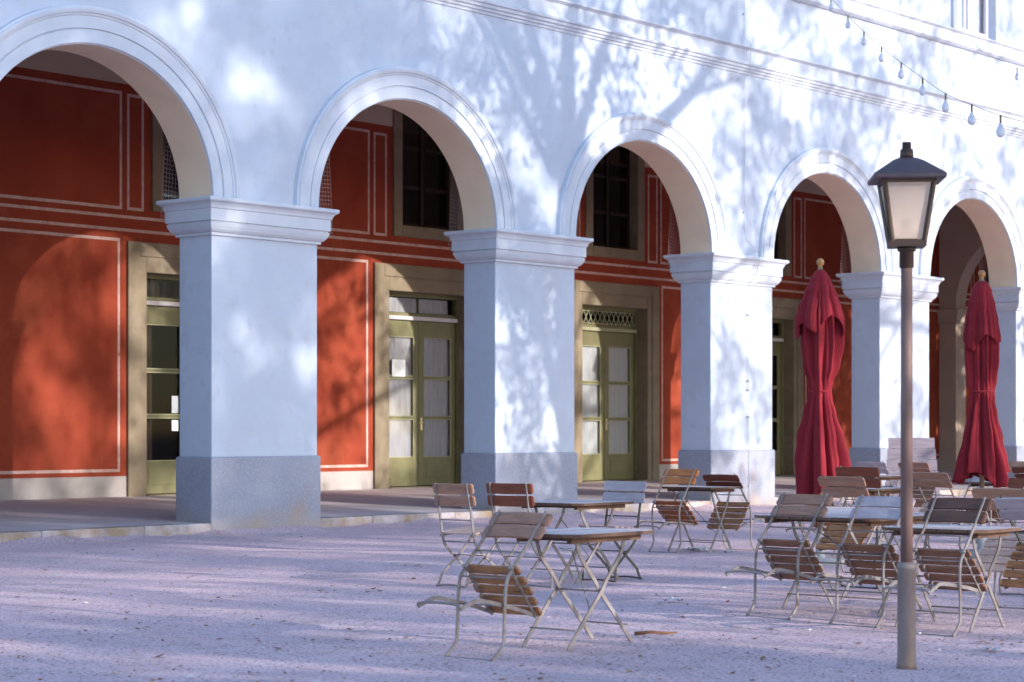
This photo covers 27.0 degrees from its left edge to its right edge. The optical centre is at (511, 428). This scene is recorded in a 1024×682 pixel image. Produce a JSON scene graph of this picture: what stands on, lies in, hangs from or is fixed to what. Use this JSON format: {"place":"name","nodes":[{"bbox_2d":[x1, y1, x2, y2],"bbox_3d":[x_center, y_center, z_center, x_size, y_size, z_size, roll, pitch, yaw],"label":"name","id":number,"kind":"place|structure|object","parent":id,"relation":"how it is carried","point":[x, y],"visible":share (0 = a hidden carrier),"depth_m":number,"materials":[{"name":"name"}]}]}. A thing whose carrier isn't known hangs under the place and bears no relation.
{"place":"outdoors","nodes":[
{"label":"outdoors","id":0,"kind":"place"},
{"bbox_2d":[0,471,992,531],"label":"arcade paving","id":1,"kind":"structure","parent":0,"point":[38,514],"depth_m":30.41,"materials":[{"name":"grey stone"}]},
{"bbox_2d":[0,494,1023,681],"bbox_3d":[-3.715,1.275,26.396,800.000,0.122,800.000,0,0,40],"label":"gravel ground","id":2,"kind":"structure","parent":0,"point":[361,552],"depth_m":14.85,"materials":[{"name":"grey gravel"}]},
{"bbox_2d":[432,483,499,587],"bbox_3d":[-0.368,0.889,17.990,0.445,0.872,0.482,0,0,40],"label":"folding chair","id":3,"kind":"object","parent":2,"relation":"on","point":[469,501],"visible":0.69,"depth_m":17.89,"materials":[{"name":"brown wood"}]},
{"bbox_2d":[416,510,552,661],"bbox_3d":[-0.098,0.925,12.343,0.445,0.474,0.919,0,33,39],"label":"folding chair","id":4,"kind":"object","parent":2,"relation":"on","point":[506,524],"visible":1,"depth_m":12.37,"materials":[{"name":"brown wood"}]},
{"bbox_2d":[0,487,992,542],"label":"kerb","id":5,"kind":"structure","parent":2,"relation":"on","point":[182,529],"depth_m":27.91,"materials":[{"name":"grey stone"}]},
{"bbox_2d":[0,0,1023,529],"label":"arcade building","id":6,"kind":"structure","parent":2,"relation":"on","point":[270,262],"depth_m":33.01,"materials":[{"name":"white paint"}]},
{"bbox_2d":[127,241,179,496],"bbox_3d":[-5.090,-0.867,33.653,0.514,3.985,2.880,0,0,40],"label":"door","id":7,"kind":"structure","parent":6,"relation":"in","point":[153,269],"depth_m":32.69,"materials":[{"name":"wood"}]},
{"bbox_2d":[151,110,178,211],"bbox_3d":[-5.023,-4.575,33.597,0.300,2.450,1.900,0,0,40],"label":"gallery window","id":8,"kind":"structure","parent":6,"relation":"in","point":[157,133],"depth_m":32.84,"materials":[{"name":"beige stone"}]},
{"bbox_2d":[373,262,463,488],"bbox_3d":[-1.569,-0.867,37.796,0.400,3.985,2.880,0,0,40],"label":"door","id":9,"kind":"structure","parent":6,"relation":"in","point":[418,367],"depth_m":37.80,"materials":[{"name":"green wood"}]},
{"bbox_2d":[393,109,463,241],"bbox_3d":[-1.546,-4.575,37.777,0.300,2.450,1.900,0,0,40],"label":"gallery window","id":10,"kind":"structure","parent":6,"relation":"in","point":[419,230],"depth_m":37.73,"materials":[{"name":"beige stone"}]},
{"bbox_2d":[585,148,644,260],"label":"gallery window","id":11,"kind":"structure","parent":6,"relation":"in","point":[634,249],"depth_m":42.43,"materials":[{"name":"beige stone"}]},
{"bbox_2d":[574,280,658,482],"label":"door","id":12,"kind":"structure","parent":6,"relation":"in","point":[616,375],"depth_m":42.34,"materials":[{"name":"green wood"}]},
{"bbox_2d":[774,194,790,275],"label":"gallery window","id":13,"kind":"structure","parent":6,"relation":"in","point":[782,247],"depth_m":46.68,"materials":[{"name":"brown stone"}]},
{"bbox_2d":[772,297,803,475],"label":"door","id":14,"kind":"structure","parent":6,"relation":"in","point":[787,361],"depth_m":46.94,"materials":[{"name":"green wood"}]},
{"bbox_2d":[828,0,1023,137],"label":"light string","id":15,"kind":"object","parent":6,"relation":"attached to","point":[1000,131],"visible":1,"depth_m":20.39,"materials":[{"name":"white glass"}]},
{"bbox_2d":[951,0,998,40],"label":"upper window","id":16,"kind":"structure","parent":6,"relation":"in","point":[966,15],"depth_m":42.22,"materials":[{"name":"white paint"}]},
{"bbox_2d":[958,34,1023,79],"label":"light string","id":17,"kind":"object","parent":6,"relation":"hanging from","point":[1017,76],"visible":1,"depth_m":29.49,"materials":[{"name":"white"}]},
{"bbox_2d":[1,536,1023,681],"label":"leaf litter","id":18,"kind":"object","parent":2,"relation":"on","point":[463,626],"visible":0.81,"depth_m":13.00,"materials":[{"name":"brown plant"}]},
{"bbox_2d":[486,482,552,588],"bbox_3d":[0.081,0.877,17.538,0.445,0.872,0.481,0,-1,33],"label":"folding chair","id":19,"kind":"object","parent":2,"relation":"on","point":[527,501],"visible":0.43,"depth_m":17.40,"materials":[{"name":"brown wood"}]},
{"bbox_2d":[521,499,633,583],"bbox_3d":[0.539,0.981,18.604,0.774,0.701,0.860,0,0,40],"label":"folding table","id":20,"kind":"object","parent":2,"relation":"on","point":[578,504],"visible":0.77,"depth_m":18.50,"materials":[{"name":"brown metal"}]},
{"bbox_2d":[516,527,652,651],"bbox_3d":[0.406,0.953,12.784,0.574,0.686,0.860,0,0,40],"label":"folding table","id":21,"kind":"object","parent":2,"relation":"on","point":[577,536],"visible":0.99,"depth_m":12.72,"materials":[{"name":"grey metal"}]},
{"bbox_2d":[578,480,646,581],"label":"folding chair","id":22,"kind":"object","parent":2,"relation":"on","point":[610,486],"visible":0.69,"depth_m":18.78,"materials":[{"name":"light grey steel"},{"name":"wood"}]},
{"bbox_2d":[634,630,676,634],"bbox_3d":[0.903,1.275,13.358,0.278,0.029,0.028,0,0,-11],"label":"stick","id":23,"kind":"object","parent":2,"relation":"on","point":[647,632],"visible":1,"depth_m":13.35,"materials":[{"name":"brown wood"}]},
{"bbox_2d":[633,468,699,552],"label":"folding chair","id":24,"kind":"object","parent":2,"relation":"on","point":[685,517],"visible":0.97,"depth_m":22.91,"materials":[{"name":"brown wood"}]},
{"bbox_2d":[662,485,740,552],"bbox_3d":[2.052,0.978,23.160,0.774,0.710,0.560,0,0,40],"label":"folding table","id":25,"kind":"object","parent":2,"relation":"on","point":[715,489],"visible":0.81,"depth_m":23.06,"materials":[{"name":"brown metal"}]},
{"bbox_2d":[702,473,764,549],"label":"folding chair","id":26,"kind":"object","parent":2,"relation":"on","point":[734,515],"visible":0.83,"depth_m":23.30,"materials":[{"name":"brown wood"}]},
{"bbox_2d":[725,492,833,619],"bbox_3d":[1.896,0.899,14.742,0.445,0.474,0.919,0,35,41],"label":"folding chair","id":27,"kind":"object","parent":2,"relation":"on","point":[792,504],"visible":1,"depth_m":14.77,"materials":[{"name":"brown wood"}]},
{"bbox_2d":[786,497,843,556],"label":"folding chair","id":28,"kind":"object","parent":2,"relation":"on","point":[815,529],"visible":0.12,"depth_m":21.14,"materials":[{"name":"brown metal"}]},
{"bbox_2d":[794,258,850,564],"bbox_3d":[2.945,-0.158,20.291,0.570,2.935,0.540,0,0,37],"label":"parasol","id":29,"kind":"object","parent":2,"relation":"on","point":[821,449],"visible":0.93,"depth_m":20.18,"materials":[{"name":"fabric"}]},
{"bbox_2d":[755,510,924,616],"bbox_3d":[2.430,0.949,15.171,1.014,0.686,1.160,0,0,40],"label":"folding table","id":30,"kind":"object","parent":2,"relation":"on","point":[837,516],"visible":0.5,"depth_m":14.99,"materials":[{"name":"brown metal"}]},
{"bbox_2d":[793,506,896,599],"bbox_3d":[2.563,0.971,16.816,0.714,0.686,0.800,0,0,40],"label":"folding table","id":31,"kind":"object","parent":2,"relation":"on","point":[830,508],"visible":0.28,"depth_m":16.81,"materials":[{"name":"grey metal"}]},
{"bbox_2d":[815,475,898,588],"bbox_3d":[2.771,0.870,17.440,0.445,0.919,0.474,0,43,42],"label":"folding chair","id":32,"kind":"object","parent":2,"relation":"on","point":[851,484],"visible":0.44,"depth_m":17.39,"materials":[{"name":"grey steel"},{"name":"wood"}]},
{"bbox_2d":[826,466,897,572],"bbox_3d":[3.108,0.843,19.118,0.445,0.919,0.474,0,29,40],"label":"folding chair","id":33,"kind":"object","parent":2,"relation":"on","point":[875,482],"visible":0.31,"depth_m":19.07,"materials":[{"name":"brown wood"}]},
{"bbox_2d":[810,494,915,627],"bbox_3d":[2.390,0.906,14.290,0.445,0.474,0.919,0,36,39],"label":"folding chair","id":34,"kind":"object","parent":2,"relation":"on","point":[881,563],"visible":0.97,"depth_m":14.33,"materials":[{"name":"brown wood"}]},
{"bbox_2d":[826,487,917,548],"bbox_3d":[3.567,0.945,21.666,0.844,0.701,0.900,0,0,40],"label":"folding table","id":35,"kind":"object","parent":2,"relation":"on","point":[888,490],"visible":0.14,"depth_m":21.39,"materials":[{"name":"brown metal"}]},
{"bbox_2d":[856,461,892,495],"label":"folding chair","id":36,"kind":"object","parent":2,"relation":"on","point":[882,467],"visible":0.15,"depth_m":28.95,"materials":[{"name":"brown metal"}]},
{"bbox_2d":[851,475,900,529],"bbox_3d":[4.774,0.972,28.310,0.794,0.711,1.000,0,0,40],"label":"folding table","id":37,"kind":"object","parent":2,"relation":"on","point":[889,477],"visible":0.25,"depth_m":28.04,"materials":[{"name":"brown metal"}]},
{"bbox_2d":[868,142,946,669],"bbox_3d":[2.196,-0.123,11.872,0.397,2.947,0.397,0,0,5],"label":"street lamp","id":38,"kind":"object","parent":2,"relation":"on","point":[906,182],"visible":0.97,"depth_m":11.83,"materials":[{"name":"metal"}]},
{"bbox_2d":[885,438,940,511],"bbox_3d":[5.921,0.705,31.606,0.860,1.148,0.077,0,-8,0],"label":"slatted board","id":39,"kind":"object","parent":2,"relation":"on","point":[924,449],"visible":0.39,"depth_m":31.61,"materials":[{"name":"white wood"}]},
{"bbox_2d":[898,462,936,506],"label":"folding chair","id":40,"kind":"object","parent":2,"relation":"on","point":[919,467],"visible":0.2,"depth_m":28.72,"materials":[{"name":"brown wood"}]},
{"bbox_2d":[883,496,992,636],"bbox_3d":[2.770,0.902,13.674,0.445,0.475,0.919,0,38,40],"label":"folding chair","id":41,"kind":"object","parent":2,"relation":"on","point":[945,509],"visible":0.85,"depth_m":13.71,"materials":[{"name":"brown wood"}]},
{"bbox_2d":[913,471,973,549],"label":"folding chair","id":42,"kind":"object","parent":2,"relation":"on","point":[938,479],"visible":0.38,"depth_m":21.59,"materials":[{"name":"brown wood"}]},
{"bbox_2d":[882,524,1021,632],"bbox_3d":[2.905,0.980,14.100,0.774,0.666,0.620,0,0,40],"label":"folding table","id":43,"kind":"object","parent":2,"relation":"on","point":[981,531],"visible":0.74,"depth_m":13.97,"materials":[{"name":"brown metal"}]},
{"bbox_2d":[957,476,1004,546],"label":"folding chair","id":44,"kind":"object","parent":2,"relation":"on","point":[976,479],"visible":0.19,"depth_m":23.94,"materials":[{"name":"brown metal"}]},
{"bbox_2d":[952,270,1009,557],"bbox_3d":[4.779,-0.152,21.694,0.546,2.925,0.597,0,0,-28],"label":"parasol","id":45,"kind":"object","parent":2,"relation":"on","point":[982,455],"visible":1,"depth_m":21.60,"materials":[{"name":"fabric"}]},
{"bbox_2d":[981,646,1000,650],"bbox_3d":[2.826,1.295,12.592,0.070,0.021,0.116,0,0,-16],"label":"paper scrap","id":46,"kind":"object","parent":2,"relation":"on","point":[990,648],"visible":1,"depth_m":12.57,"materials":[{"name":"white paper"}]},
{"bbox_2d":[971,486,1023,608],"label":"folding chair","id":47,"kind":"object","parent":2,"relation":"on","point":[992,494],"visible":0.62,"depth_m":15.36,"materials":[{"name":"brown wood"}]},
{"bbox_2d":[994,495,1023,588],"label":"folding chair","id":48,"kind":"object","parent":2,"relation":"on","point":[1012,509],"visible":0.99,"depth_m":14.20,"materials":[{"name":"brown wood"}]},
{"bbox_2d":[999,477,1023,594],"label":"folding chair","id":49,"kind":"object","parent":2,"relation":"on","point":[1015,482],"visible":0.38,"depth_m":17.19,"materials":[{"name":"brown wood"}]},
{"bbox_2d":[1011,466,1023,477],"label":"folding chair","id":50,"kind":"object","parent":2,"relation":"on","point":[1019,471],"visible":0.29,"depth_m":24.85,"materials":[{"name":"brown wood"}]},
{"bbox_2d":[662,597,683,600],"bbox_3d":[1.203,1.274,15.947,0.112,0.032,0.184,0,0,27],"label":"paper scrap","id":51,"kind":"object","parent":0,"point":[673,599],"visible":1,"depth_m":15.94,"materials":[{"name":"white paper"}]},
{"bbox_2d":[683,546,709,550],"bbox_3d":[1.998,1.300,23.110,0.307,0.050,0.182,0,0,-29],"label":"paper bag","id":52,"kind":"object","parent":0,"point":[697,548],"visible":0.98,"depth_m":23.09,"materials":[{"name":"white paper"}]},
{"bbox_2d":[965,481,998,542],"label":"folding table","id":53,"kind":"object","parent":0,"point":[974,484],"visible":0.2,"depth_m":24.16,"materials":[{"name":"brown metal"}]},
{"bbox_2d":[1000,461,1023,520],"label":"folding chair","id":54,"kind":"object","parent":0,"point":[1016,464],"visible":0.07,"depth_m":30.02,"materials":[{"name":"brown metal"}]}
]}

